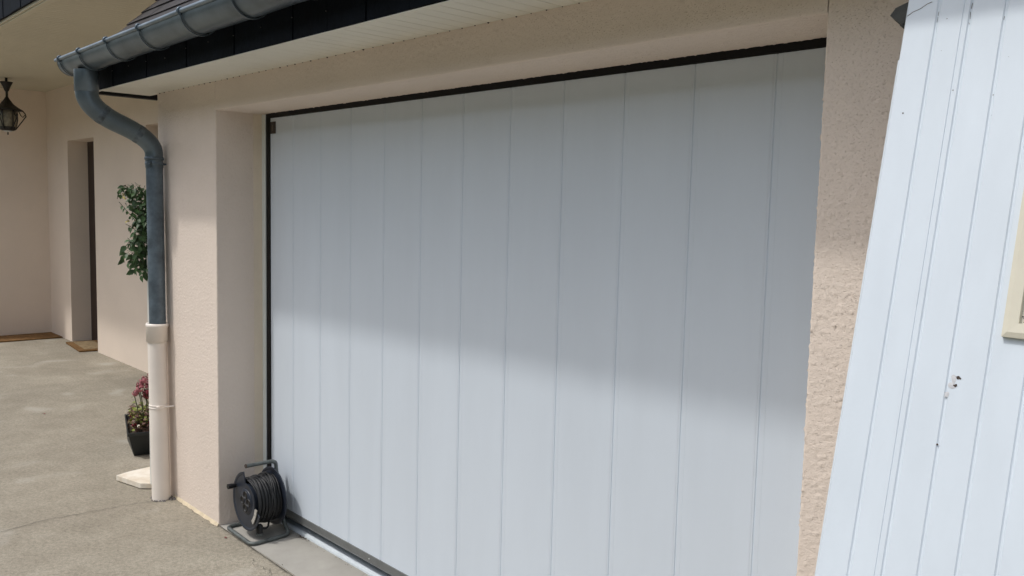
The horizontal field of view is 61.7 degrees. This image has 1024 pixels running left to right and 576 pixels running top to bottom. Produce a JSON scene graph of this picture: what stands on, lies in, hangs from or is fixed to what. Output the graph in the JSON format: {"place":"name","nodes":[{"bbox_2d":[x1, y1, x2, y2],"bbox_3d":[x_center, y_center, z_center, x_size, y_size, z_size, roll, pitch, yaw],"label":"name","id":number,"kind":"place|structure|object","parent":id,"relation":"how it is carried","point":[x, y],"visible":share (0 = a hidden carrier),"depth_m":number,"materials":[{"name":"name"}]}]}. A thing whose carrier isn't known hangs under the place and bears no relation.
{"place":"outdoors","nodes":[
{"label":"outdoors","id":0,"kind":"place"},
{"bbox_2d":[0,337,293,575],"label":"courtyard","id":1,"kind":"structure","parent":0,"point":[63,445],"depth_m":4.71,"materials":[{"name":"concrete"}]},
{"bbox_2d":[0,332,61,342],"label":"doormat","id":2,"kind":"object","parent":1,"relation":"on","point":[26,337],"visible":1,"depth_m":9.78,"materials":[{"name":"brown fabric"}]},
{"bbox_2d":[0,0,157,372],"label":"house","id":3,"kind":"structure","parent":1,"relation":"on","point":[69,166],"depth_m":9.48,"materials":[{"name":"paint"}]},
{"bbox_2d":[0,78,26,134],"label":"hanging lantern","id":4,"kind":"object","parent":3,"relation":"hanging from","point":[9,109],"visible":1,"depth_m":8.81,"materials":[{"name":"metal"}]},
{"bbox_2d":[87,141,97,339],"bbox_3d":[-4.445,-0.507,9.364,0.061,2.278,0.980,-4,7,-43],"label":"door","id":5,"kind":"structure","parent":3,"relation":"in","point":[90,145],"depth_m":9.58,"materials":[{"name":"metal"}]},
{"bbox_2d":[66,340,97,351],"bbox_3d":[-4.586,0.627,9.307,0.329,0.022,0.694,-3,7,-38],"label":"doormat","id":6,"kind":"object","parent":1,"relation":"on","point":[85,346],"visible":0.76,"depth_m":9.26,"materials":[{"name":"brown fabric"}]},
{"bbox_2d":[116,219,151,488],"bbox_3d":[-2.026,0.355,4.858,0.357,1.496,0.356,-4,7,-43],"label":"pole stand","id":7,"kind":"object","parent":1,"relation":"on","point":[139,478],"visible":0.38,"depth_m":4.83,"materials":[{"name":"white"}]},
{"bbox_2d":[117,183,147,281],"bbox_3d":[-2.002,-0.300,4.624,0.230,0.535,0.206,1,5,-8],"label":"trailing plant","id":8,"kind":"object","parent":7,"relation":"attached to","point":[139,223],"visible":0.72,"depth_m":4.59,"materials":[{"name":"green plant"}]},
{"bbox_2d":[125,374,149,455],"bbox_3d":[-2.394,0.777,5.558,0.200,0.510,0.564,-1,6,-26],"label":"potted plant","id":9,"kind":"object","parent":1,"relation":"on","point":[137,426],"visible":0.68,"depth_m":5.41,"materials":[{"name":"black"}]},
{"bbox_2d":[5,501,292,575],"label":"ground crack","id":10,"kind":"object","parent":1,"relation":"on","point":[219,525],"visible":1,"depth_m":4.03,"materials":[{"name":"grey concrete"}]},
{"bbox_2d":[151,496,175,501],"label":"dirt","id":11,"kind":"structure","parent":1,"relation":"on","point":[171,498],"depth_m":4.59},
{"bbox_2d":[220,521,368,575],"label":"threshold","id":12,"kind":"object","parent":1,"relation":"on","point":[293,553],"visible":0.2,"depth_m":3.92,"materials":[{"name":"grey concrete"}]},
{"bbox_2d":[227,459,289,545],"bbox_3d":[-1.228,1.010,4.144,0.218,0.362,0.312,-4,7,-43],"label":"cable reel","id":13,"kind":"object","parent":12,"relation":"on","point":[259,498],"visible":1,"depth_m":4.09,"materials":[{"name":"plastic"}]},
{"bbox_2d":[98,0,908,575],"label":"garage","id":14,"kind":"structure","parent":1,"relation":"on","point":[512,286],"depth_m":2.85,"materials":[{"name":"paint"}]},
{"bbox_2d":[73,68,173,500],"bbox_3d":[-2.009,0.023,4.468,0.442,2.242,0.138,-2,6,-29],"label":"downpipe","id":15,"kind":"object","parent":14,"relation":"attached to","point":[94,107],"visible":1,"depth_m":4.51,"materials":[{"name":"metal"}]},
{"bbox_2d":[54,0,306,76],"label":"gutter","id":16,"kind":"object","parent":14,"relation":"attached to","point":[200,18],"visible":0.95,"depth_m":3.41,"materials":[{"name":"metal"}]},
{"bbox_2d":[262,37,826,575],"bbox_3d":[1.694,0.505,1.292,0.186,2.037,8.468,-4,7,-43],"label":"garage door","id":17,"kind":"structure","parent":14,"relation":"in","point":[558,324],"depth_m":2.83,"materials":[{"name":"white plastic"}]},
{"bbox_2d":[815,0,1023,575],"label":"old door panel","id":18,"kind":"structure","parent":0,"point":[927,476],"depth_m":1.38,"materials":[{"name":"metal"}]},
{"bbox_2d":[1001,189,1023,338],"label":"window frame","id":19,"kind":"structure","parent":18,"relation":"in","point":[1013,322],"depth_m":1.29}
]}

